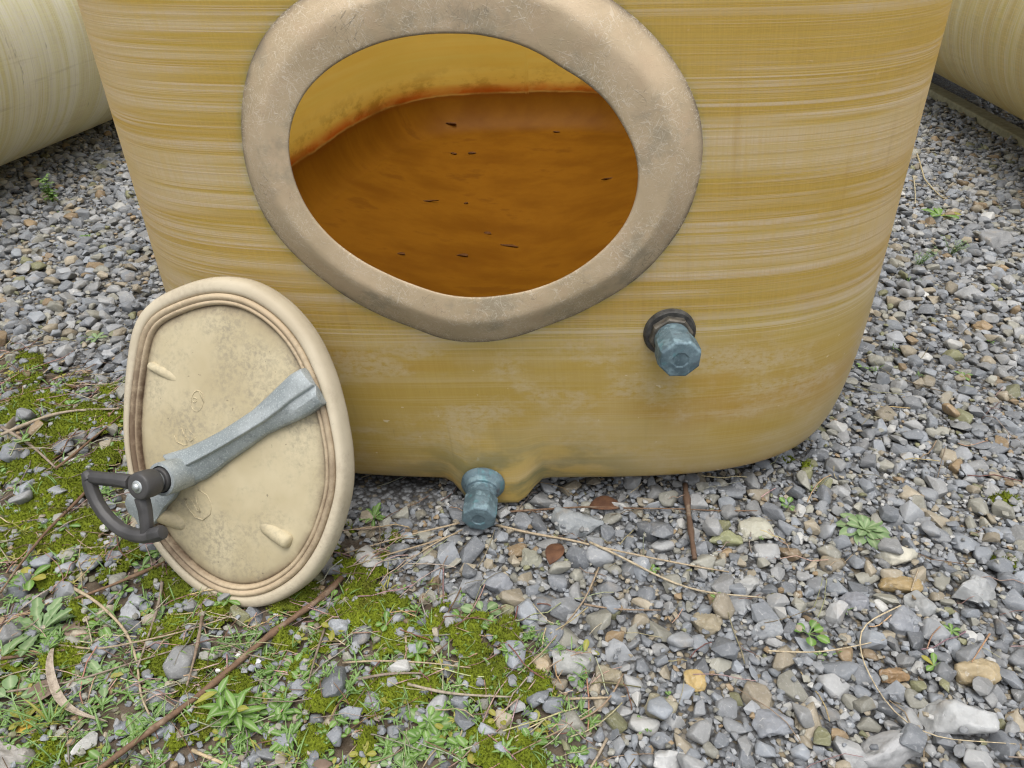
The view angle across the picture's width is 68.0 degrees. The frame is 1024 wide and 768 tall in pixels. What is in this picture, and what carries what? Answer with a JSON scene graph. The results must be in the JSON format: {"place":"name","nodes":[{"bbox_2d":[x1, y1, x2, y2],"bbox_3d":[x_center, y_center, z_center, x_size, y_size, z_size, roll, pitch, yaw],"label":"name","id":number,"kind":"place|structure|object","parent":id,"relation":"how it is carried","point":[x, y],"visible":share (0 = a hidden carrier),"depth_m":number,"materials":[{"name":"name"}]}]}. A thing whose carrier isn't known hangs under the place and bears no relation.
{"place":"outdoors","nodes":[
{"label":"outdoors","id":0,"kind":"place"},
{"bbox_2d":[0,72,1023,767],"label":"ground","id":1,"kind":"structure","parent":0,"point":[400,492],"depth_m":1.25,"materials":[{"name":"grey gravel"}]},
{"bbox_2d":[0,675,35,716],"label":"clover","id":2,"kind":"object","parent":1,"relation":"on","point":[9,682],"visible":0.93,"depth_m":1.03,"materials":[{"name":"green plant"}]},
{"bbox_2d":[0,741,36,767],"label":"stone","id":3,"kind":"object","parent":1,"relation":"on","point":[10,755],"visible":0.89,"depth_m":0.94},
{"bbox_2d":[15,719,36,731],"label":"dead leaf","id":4,"kind":"object","parent":1,"relation":"on","point":[19,729],"visible":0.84,"depth_m":1.00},
{"bbox_2d":[6,564,50,590],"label":"broad leaved weed","id":5,"kind":"object","parent":1,"relation":"on","point":[28,585],"visible":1,"depth_m":1.19,"materials":[{"name":"green plant"}]},
{"bbox_2d":[0,426,57,469],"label":"twig","id":6,"kind":"object","parent":1,"relation":"on","point":[28,444],"visible":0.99,"depth_m":1.47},
{"bbox_2d":[1,649,64,660],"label":"twig","id":7,"kind":"object","parent":1,"relation":"on","point":[10,657],"visible":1,"depth_m":1.07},
{"bbox_2d":[1,597,74,656],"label":"lobed weed","id":8,"kind":"object","parent":1,"relation":"on","point":[37,607],"visible":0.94,"depth_m":1.13,"materials":[{"name":"green plant"}]},
{"bbox_2d":[0,492,84,592],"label":"twig","id":9,"kind":"object","parent":1,"relation":"on","point":[75,502],"visible":0.94,"depth_m":1.27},
{"bbox_2d":[1,685,88,743],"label":"grass tuft","id":10,"kind":"object","parent":1,"relation":"on","point":[45,716],"visible":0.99,"depth_m":0.99,"materials":[{"name":"green plant"}]},
{"bbox_2d":[23,679,67,707],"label":"dead leaf","id":11,"kind":"object","parent":1,"relation":"on","point":[47,692],"visible":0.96,"depth_m":1.03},
{"bbox_2d":[36,174,57,201],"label":"bushy weed","id":12,"kind":"object","parent":1,"relation":"on","point":[51,195],"visible":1,"depth_m":2.61,"materials":[{"name":"green plant"}]},
{"bbox_2d":[0,0,112,165],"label":"lying tank","id":13,"kind":"object","parent":1,"relation":"on","point":[52,91],"visible":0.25,"depth_m":2.64,"materials":[{"name":"plastic"}]},
{"bbox_2d":[62,619,79,635],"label":"dead leaf","id":14,"kind":"object","parent":1,"relation":"on","point":[65,625],"visible":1,"depth_m":1.13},
{"bbox_2d":[45,648,107,721],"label":"curled grass","id":15,"kind":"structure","parent":1,"relation":"on","point":[59,697],"depth_m":1.03,"materials":[{"name":"plant"}]},
{"bbox_2d":[54,415,120,468],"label":"twig","id":16,"kind":"object","parent":1,"relation":"on","point":[77,451],"visible":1,"depth_m":1.47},
{"bbox_2d":[76,554,101,572],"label":"stone","id":17,"kind":"object","parent":1,"relation":"on","point":[82,558],"visible":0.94,"depth_m":1.23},
{"bbox_2d":[86,332,107,341],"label":"star weed","id":18,"kind":"object","parent":1,"relation":"on","point":[95,336],"visible":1,"depth_m":1.86,"materials":[{"name":"green plant"}]},
{"bbox_2d":[77,659,129,697],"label":"lobed weed","id":19,"kind":"object","parent":1,"relation":"on","point":[93,666],"visible":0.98,"depth_m":1.06,"materials":[{"name":"green plant"}]},
{"bbox_2d":[6,638,213,692],"bbox_3d":[-0.561,0.397,1.064,0.273,0.015,0.013,-9,34,-15],"label":"dry stalk","id":20,"kind":"object","parent":1,"relation":"on","point":[24,689],"visible":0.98,"depth_m":1.05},
{"bbox_2d":[101,347,120,360],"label":"stone","id":21,"kind":"object","parent":1,"relation":"on","point":[109,354],"visible":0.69,"depth_m":1.78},
{"bbox_2d":[74,587,149,714],"bbox_3d":[-0.572,0.371,1.102,0.032,0.011,0.295,-27,42,-36],"label":"dry stalk","id":22,"kind":"object","parent":1,"relation":"on","point":[101,606],"visible":1,"depth_m":1.12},
{"bbox_2d":[61,561,165,602],"bbox_3d":[-0.631,0.316,1.193,0.167,0.011,0.009,-22,39,-31],"label":"twig","id":23,"kind":"object","parent":1,"relation":"on","point":[138,573],"visible":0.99,"depth_m":1.20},
{"bbox_2d":[114,721,135,738],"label":"stone","id":24,"kind":"object","parent":1,"relation":"on","point":[121,725],"visible":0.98,"depth_m":0.99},
{"bbox_2d":[118,602,140,622],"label":"stone","id":25,"kind":"object","parent":1,"relation":"on","point":[128,609],"visible":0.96,"depth_m":1.15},
{"bbox_2d":[133,701,166,725],"bbox_3d":[-0.479,0.439,1.015,0.032,0.008,0.046,25,40,33],"label":"clover","id":26,"kind":"object","parent":1,"relation":"on","point":[150,707],"visible":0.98,"depth_m":1.01,"materials":[{"name":"green plant"}]},
{"bbox_2d":[137,563,164,667],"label":"dry stalk","id":27,"kind":"object","parent":1,"relation":"on","point":[158,602],"visible":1,"depth_m":1.14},
{"bbox_2d":[194,636,210,650],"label":"stone","id":28,"kind":"object","parent":1,"relation":"on","point":[206,644],"visible":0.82,"depth_m":1.10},
{"bbox_2d":[198,651,220,660],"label":"stone","id":29,"kind":"object","parent":1,"relation":"on","point":[203,654],"visible":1,"depth_m":1.07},
{"bbox_2d":[191,748,237,767],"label":"straw","id":30,"kind":"object","parent":1,"relation":"on","point":[200,753],"visible":1,"depth_m":0.96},
{"bbox_2d":[81,277,354,607],"bbox_3d":[-0.434,0.092,1.160,0.404,0.464,0.277,1,33,0],"label":"hatch lid","id":31,"kind":"object","parent":1,"relation":"on","point":[237,481],"visible":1,"depth_m":1.13,"materials":[{"name":"plastic"}]},
{"bbox_2d":[97,575,343,767],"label":"stick","id":32,"kind":"object","parent":1,"relation":"on","point":[237,662],"visible":0.97,"depth_m":1.05,"materials":[{"name":"wood"}]},
{"bbox_2d":[195,675,268,733],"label":"willow leaved weed","id":33,"kind":"object","parent":1,"relation":"on","point":[235,710],"visible":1,"depth_m":1.00,"materials":[{"name":"green plant"}]},
{"bbox_2d":[269,719,303,753],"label":"rosette weed","id":34,"kind":"object","parent":1,"relation":"on","point":[297,725],"visible":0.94,"depth_m":0.99,"materials":[{"name":"green plant"}]},
{"bbox_2d":[288,669,312,683],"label":"four leaved weed","id":35,"kind":"object","parent":1,"relation":"on","point":[304,674],"visible":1,"depth_m":1.06,"materials":[{"name":"green plant"}]},
{"bbox_2d":[290,656,314,675],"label":"rosette weed","id":36,"kind":"object","parent":1,"relation":"on","point":[306,664],"visible":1,"depth_m":1.08,"materials":[{"name":"green plant"}]},
{"bbox_2d":[312,759,332,767],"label":"dead leaf","id":37,"kind":"object","parent":1,"relation":"on","point":[321,763],"visible":1,"depth_m":0.96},
{"bbox_2d":[359,502,384,525],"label":"lobed weed","id":38,"kind":"object","parent":1,"relation":"on","point":[375,510],"visible":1,"depth_m":1.35,"materials":[{"name":"green plant"}]},
{"bbox_2d":[380,754,410,767],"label":"clover","id":39,"kind":"object","parent":1,"relation":"on","point":[384,763],"visible":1,"depth_m":0.96,"materials":[{"name":"green plant"}]},
{"bbox_2d":[390,555,403,567],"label":"stone","id":40,"kind":"object","parent":1,"relation":"on","point":[399,562],"visible":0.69,"depth_m":1.25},
{"bbox_2d":[342,522,459,554],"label":"dry stalk","id":41,"kind":"object","parent":1,"relation":"on","point":[457,523],"visible":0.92,"depth_m":1.30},
{"bbox_2d":[346,532,457,567],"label":"dry stalk","id":42,"kind":"object","parent":1,"relation":"on","point":[436,540],"visible":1,"depth_m":1.26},
{"bbox_2d":[342,660,470,667],"bbox_3d":[-0.151,0.398,1.079,0.184,0.014,0.003,3,33,2],"label":"straw","id":43,"kind":"object","parent":1,"relation":"on","point":[348,662],"visible":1,"depth_m":1.08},
{"bbox_2d":[397,529,461,569],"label":"dry stalk","id":44,"kind":"object","parent":1,"relation":"on","point":[428,547],"visible":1,"depth_m":1.27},
{"bbox_2d":[403,700,456,754],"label":"spoon leaved weed","id":45,"kind":"object","parent":1,"relation":"on","point":[445,723],"visible":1,"depth_m":1.01,"materials":[{"name":"green plant"}]},
{"bbox_2d":[453,735,474,763],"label":"four leaved weed","id":46,"kind":"object","parent":1,"relation":"on","point":[461,740],"visible":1,"depth_m":0.98,"materials":[{"name":"green plant"}]},
{"bbox_2d":[460,601,500,624],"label":"round leaved weed","id":47,"kind":"object","parent":1,"relation":"on","point":[491,605],"visible":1,"depth_m":1.17,"materials":[{"name":"green plant"}]},
{"bbox_2d":[481,571,512,593],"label":"stone","id":48,"kind":"object","parent":1,"relation":"on","point":[497,583],"visible":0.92,"depth_m":1.21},
{"bbox_2d":[0,162,994,767],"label":"ground cover","id":49,"kind":"object","parent":1,"relation":"on","point":[240,742],"visible":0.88,"depth_m":1.03,"materials":[{"name":"green plant"}]},
{"bbox_2d":[0,342,1019,767],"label":"moss","id":50,"kind":"object","parent":1,"relation":"on","point":[318,702],"visible":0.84,"depth_m":1.14,"materials":[{"name":"plant"}]},
{"bbox_2d":[0,408,119,435],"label":"dry stalk","id":51,"kind":"object","parent":50,"relation":"on","point":[20,426],"visible":1,"depth_m":1.55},
{"bbox_2d":[58,615,231,648],"bbox_3d":[-0.538,0.368,1.105,0.257,0.009,0.029,-5,33,-10],"label":"dry stalk","id":52,"kind":"object","parent":50,"relation":"on","point":[79,647],"visible":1,"depth_m":1.09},
{"bbox_2d":[186,615,203,685],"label":"dry stalk","id":53,"kind":"object","parent":50,"relation":"on","point":[197,640],"visible":1,"depth_m":1.08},
{"bbox_2d":[305,627,325,691],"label":"dry stalk","id":54,"kind":"object","parent":50,"relation":"on","point":[319,644],"visible":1,"depth_m":1.08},
{"bbox_2d":[328,618,347,635],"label":"stone","id":55,"kind":"object","parent":50,"relation":"on","point":[335,625],"visible":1,"depth_m":1.12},
{"bbox_2d":[324,669,367,717],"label":"grass tuft","id":56,"kind":"object","parent":50,"relation":"on","point":[348,689],"visible":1,"depth_m":1.03,"materials":[{"name":"green plant"}]},
{"bbox_2d":[358,672,421,680],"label":"dry stalk","id":57,"kind":"object","parent":50,"relation":"on","point":[376,675],"visible":1,"depth_m":1.05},
{"bbox_2d":[407,682,511,697],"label":"dry stalk","id":58,"kind":"object","parent":50,"relation":"on","point":[440,691],"visible":1,"depth_m":1.03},
{"bbox_2d":[512,673,623,754],"bbox_3d":[0.084,0.443,1.008,0.200,0.006,0.022,-22,40,-32],"label":"dry stalk","id":59,"kind":"object","parent":50,"relation":"on","point":[604,703],"visible":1,"depth_m":1.01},
{"bbox_2d":[0,330,1023,767],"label":"dry litter","id":60,"kind":"object","parent":1,"relation":"on","point":[116,438],"visible":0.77,"depth_m":1.12,"materials":[{"name":"plant"}]},
{"bbox_2d":[77,0,951,529],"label":"storage tank","id":61,"kind":"object","parent":1,"relation":"on","point":[691,286],"visible":0.97,"depth_m":1.16,"materials":[{"name":"plastic"}]},
{"bbox_2d":[500,244,517,247],"bbox_3d":[-0.007,-0.401,2.201,0.057,0.007,0.009,9,34,12],"label":"debris scrap","id":62,"kind":"object","parent":61,"relation":"in","point":[510,245],"visible":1,"depth_m":2.20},
{"bbox_2d":[520,548,541,567],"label":"stone","id":63,"kind":"object","parent":1,"relation":"on","point":[530,557],"visible":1,"depth_m":1.26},
{"bbox_2d":[531,653,552,672],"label":"stone","id":64,"kind":"object","parent":1,"relation":"on","point":[544,661],"visible":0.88,"depth_m":1.08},
{"bbox_2d":[545,543,564,564],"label":"dead leaf","id":65,"kind":"object","parent":1,"relation":"on","point":[554,552],"visible":1,"depth_m":1.26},
{"bbox_2d":[518,567,599,673],"bbox_3d":[0.082,0.354,1.147,0.017,0.014,0.250,20,37,26],"label":"dry stalk","id":66,"kind":"object","parent":1,"relation":"on","point":[579,606],"visible":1,"depth_m":1.15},
{"bbox_2d":[552,650,596,676],"bbox_3d":[0.090,0.403,1.088,0.069,0.045,0.039,1,33,0],"label":"stone","id":67,"kind":"object","parent":1,"relation":"on","point":[567,664],"visible":0.9,"depth_m":1.07,"materials":[{"name":"stone"}]},
{"bbox_2d":[551,507,603,536],"bbox_3d":[0.115,0.245,1.335,0.094,0.043,0.052,1,33,0],"label":"stone","id":68,"kind":"object","parent":1,"relation":"on","point":[571,520],"visible":0.92,"depth_m":1.32,"materials":[{"name":"stone"}]},
{"bbox_2d":[569,695,625,699],"bbox_3d":[0.117,0.430,1.040,0.078,0.006,0.007,1,33,0],"label":"straw","id":69,"kind":"object","parent":1,"relation":"on","point":[579,698],"visible":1,"depth_m":1.04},
{"bbox_2d":[589,737,607,767],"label":"twig","id":70,"kind":"object","parent":1,"relation":"on","point":[599,751],"visible":1,"depth_m":0.98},
{"bbox_2d":[589,496,617,509],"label":"dead leaf","id":71,"kind":"object","parent":1,"relation":"on","point":[606,501],"visible":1,"depth_m":1.38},
{"bbox_2d":[595,665,624,686],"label":"stone","id":72,"kind":"object","parent":1,"relation":"on","point":[611,675],"visible":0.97,"depth_m":1.06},
{"bbox_2d":[496,524,728,572],"bbox_3d":[0.162,0.277,1.278,0.398,0.016,0.018,9,34,12],"label":"dry stalk","id":73,"kind":"object","parent":1,"relation":"on","point":[538,534],"visible":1,"depth_m":1.28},
{"bbox_2d":[584,603,660,610],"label":"dry stalk","id":74,"kind":"object","parent":1,"relation":"on","point":[586,604],"visible":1,"depth_m":1.17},
{"bbox_2d":[510,506,756,512],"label":"dry stalk","id":75,"kind":"object","parent":1,"relation":"on","point":[524,510],"visible":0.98,"depth_m":1.36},
{"bbox_2d":[650,564,659,572],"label":"star weed","id":76,"kind":"object","parent":1,"relation":"on","point":[656,568],"visible":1,"depth_m":1.25,"materials":[{"name":"green plant"}]},
{"bbox_2d":[644,693,677,720],"bbox_3d":[0.204,0.439,1.036,0.040,0.029,0.042,23,39,30],"label":"stone","id":77,"kind":"object","parent":1,"relation":"on","point":[674,705],"visible":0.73,"depth_m":1.03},
{"bbox_2d":[653,750,684,767],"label":"stone","id":78,"kind":"object","parent":1,"relation":"on","point":[665,758],"visible":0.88,"depth_m":0.96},
{"bbox_2d":[589,541,761,597],"bbox_3d":[0.256,0.306,1.222,0.284,0.014,0.026,14,35,19],"label":"dry stalk","id":79,"kind":"object","parent":1,"relation":"on","point":[628,560],"visible":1,"depth_m":1.22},
{"bbox_2d":[682,482,696,559],"bbox_3d":[0.312,0.237,1.336,0.015,0.016,0.185,4,33,5],"label":"stick","id":80,"kind":"object","parent":1,"relation":"on","point":[687,504],"visible":1,"depth_m":1.33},
{"bbox_2d":[683,669,706,691],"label":"stone","id":81,"kind":"object","parent":1,"relation":"on","point":[697,683],"visible":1,"depth_m":1.07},
{"bbox_2d":[691,612,722,637],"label":"stone","id":82,"kind":"object","parent":1,"relation":"on","point":[711,623],"visible":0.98,"depth_m":1.15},
{"bbox_2d":[709,530,742,545],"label":"stone","id":83,"kind":"object","parent":1,"relation":"on","point":[731,537],"visible":0.91,"depth_m":1.31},
{"bbox_2d":[733,575,759,594],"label":"stone","id":84,"kind":"object","parent":1,"relation":"on","point":[750,583],"visible":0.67,"depth_m":1.22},
{"bbox_2d":[737,517,773,541],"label":"stone","id":85,"kind":"object","parent":1,"relation":"on","point":[755,526],"visible":0.99,"depth_m":1.32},
{"bbox_2d":[751,619,783,639],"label":"stone","id":86,"kind":"object","parent":1,"relation":"on","point":[774,629],"visible":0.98,"depth_m":1.14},
{"bbox_2d":[751,707,793,737],"bbox_3d":[0.346,0.456,1.017,0.051,0.031,0.043,-7,34,-13],"label":"stone","id":87,"kind":"object","parent":1,"relation":"on","point":[765,723],"visible":0.99,"depth_m":1.01,"materials":[{"name":"stone"}]},
{"bbox_2d":[779,497,794,510],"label":"round leaved weed","id":88,"kind":"object","parent":1,"relation":"on","point":[789,499],"visible":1,"depth_m":1.39,"materials":[{"name":"green plant"}]},
{"bbox_2d":[794,620,829,645],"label":"round leaved weed","id":89,"kind":"object","parent":1,"relation":"on","point":[816,626],"visible":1,"depth_m":1.14,"materials":[{"name":"green plant"}]},
{"bbox_2d":[767,639,884,652],"bbox_3d":[0.461,0.385,1.108,0.182,0.006,0.010,-3,33,-7],"label":"straw","id":90,"kind":"object","parent":1,"relation":"on","point":[816,651],"visible":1,"depth_m":1.10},
{"bbox_2d":[838,591,869,611],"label":"stone","id":91,"kind":"object","parent":1,"relation":"on","point":[858,600],"visible":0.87,"depth_m":1.19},
{"bbox_2d":[836,513,890,549],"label":"rosette weed","id":92,"kind":"object","parent":1,"relation":"on","point":[865,525],"visible":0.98,"depth_m":1.33,"materials":[{"name":"green plant"}]},
{"bbox_2d":[861,729,922,767],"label":"stone","id":93,"kind":"object","parent":1,"relation":"on","point":[892,752],"visible":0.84,"depth_m":0.98,"materials":[{"name":"stone"}]},
{"bbox_2d":[879,666,909,682],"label":"stone","id":94,"kind":"object","parent":1,"relation":"on","point":[897,674],"visible":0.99,"depth_m":1.09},
{"bbox_2d":[873,546,917,565],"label":"stone","id":95,"kind":"object","parent":1,"relation":"on","point":[905,557],"visible":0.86,"depth_m":1.27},
{"bbox_2d":[878,576,923,593],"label":"stone","id":96,"kind":"object","parent":1,"relation":"on","point":[902,584],"visible":0.91,"depth_m":1.23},
{"bbox_2d":[881,605,921,634],"bbox_3d":[0.600,0.366,1.173,0.059,0.037,0.055,1,33,0],"label":"stone","id":97,"kind":"object","parent":1,"relation":"on","point":[900,621],"visible":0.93,"depth_m":1.16,"materials":[{"name":"stone"}]},
{"bbox_2d":[912,175,915,203],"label":"dry stalk","id":98,"kind":"object","parent":1,"relation":"on","point":[914,187],"visible":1,"depth_m":2.93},
{"bbox_2d":[903,590,937,616],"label":"stone","id":99,"kind":"object","parent":1,"relation":"on","point":[926,606],"visible":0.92,"depth_m":1.20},
{"bbox_2d":[912,245,938,264],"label":"feathery weed","id":100,"kind":"object","parent":1,"relation":"on","point":[922,259],"visible":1,"depth_m":2.31,"materials":[{"name":"green plant"}]},
{"bbox_2d":[921,652,939,670],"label":"spoon leaved weed","id":101,"kind":"object","parent":1,"relation":"on","point":[933,658],"visible":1,"depth_m":1.11,"materials":[{"name":"green plant"}]},
{"bbox_2d":[916,153,946,198],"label":"dry stalk","id":102,"kind":"object","parent":1,"relation":"on","point":[924,176],"visible":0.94,"depth_m":3.07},
{"bbox_2d":[859,605,1015,743],"bbox_3d":[0.570,0.415,1.074,0.125,0.010,0.235,-6,33,-12],"label":"straw","id":103,"kind":"object","parent":1,"relation":"on","point":[882,695],"visible":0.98,"depth_m":1.06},
{"bbox_2d":[921,208,961,218],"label":"spoon leaved weed","id":104,"kind":"object","parent":1,"relation":"on","point":[938,211],"visible":0.92,"depth_m":2.71,"materials":[{"name":"green plant"}]},
{"bbox_2d":[943,623,960,635],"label":"star weed","id":105,"kind":"object","parent":1,"relation":"on","point":[951,631],"visible":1,"depth_m":1.16,"materials":[{"name":"green plant"}]},
{"bbox_2d":[941,235,969,254],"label":"feathery weed","id":106,"kind":"object","parent":1,"relation":"on","point":[952,250],"visible":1,"depth_m":2.38,"materials":[{"name":"green plant"}]},
{"bbox_2d":[918,699,999,735],"bbox_3d":[0.602,0.453,1.030,0.095,0.060,0.056,7,33,8],"label":"stone","id":107,"kind":"object","parent":1,"relation":"on","point":[952,716],"visible":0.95,"depth_m":1.01,"materials":[{"name":"stone"}]},
{"bbox_2d":[954,371,971,380],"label":"star weed","id":108,"kind":"object","parent":1,"relation":"on","point":[967,378],"visible":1,"depth_m":1.79,"materials":[{"name":"green plant"}]},
{"bbox_2d":[953,285,984,302],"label":"stone","id":109,"kind":"object","parent":1,"relation":"on","point":[964,293],"visible":0.78,"depth_m":2.13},
{"bbox_2d":[951,574,995,604],"bbox_3d":[0.744,0.335,1.212,0.077,0.051,0.044,-18,37,-27],"label":"stone","id":110,"kind":"object","parent":1,"relation":"on","point":[975,586],"visible":0.91,"depth_m":1.20,"materials":[{"name":"stone"}]},
{"bbox_2d":[927,82,1023,148],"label":"timber bearer","id":111,"kind":"object","parent":1,"relation":"on","point":[991,122],"visible":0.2,"depth_m":3.91,"materials":[{"name":"wood"}]},
{"bbox_2d":[934,0,1023,119],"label":"lying tank","id":112,"kind":"object","parent":111,"relation":"on","point":[981,53],"visible":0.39,"depth_m":3.23,"materials":[{"name":"plastic"}]},
{"bbox_2d":[954,658,1001,686],"bbox_3d":[0.669,0.415,1.093,0.067,0.042,0.043,1,33,0],"label":"stone","id":113,"kind":"object","parent":1,"relation":"on","point":[968,672],"visible":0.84,"depth_m":1.08,"materials":[{"name":"stone"}]},
{"bbox_2d":[971,633,990,661],"bbox_3d":[0.683,0.384,1.105,0.076,0.006,0.003,-27,42,-36],"label":"straw","id":114,"kind":"object","parent":1,"relation":"on","point":[987,637],"visible":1,"depth_m":1.11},
{"bbox_2d":[974,229,1015,249],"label":"stone","id":115,"kind":"object","parent":1,"relation":"on","point":[993,238],"visible":0.86,"depth_m":2.47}
]}

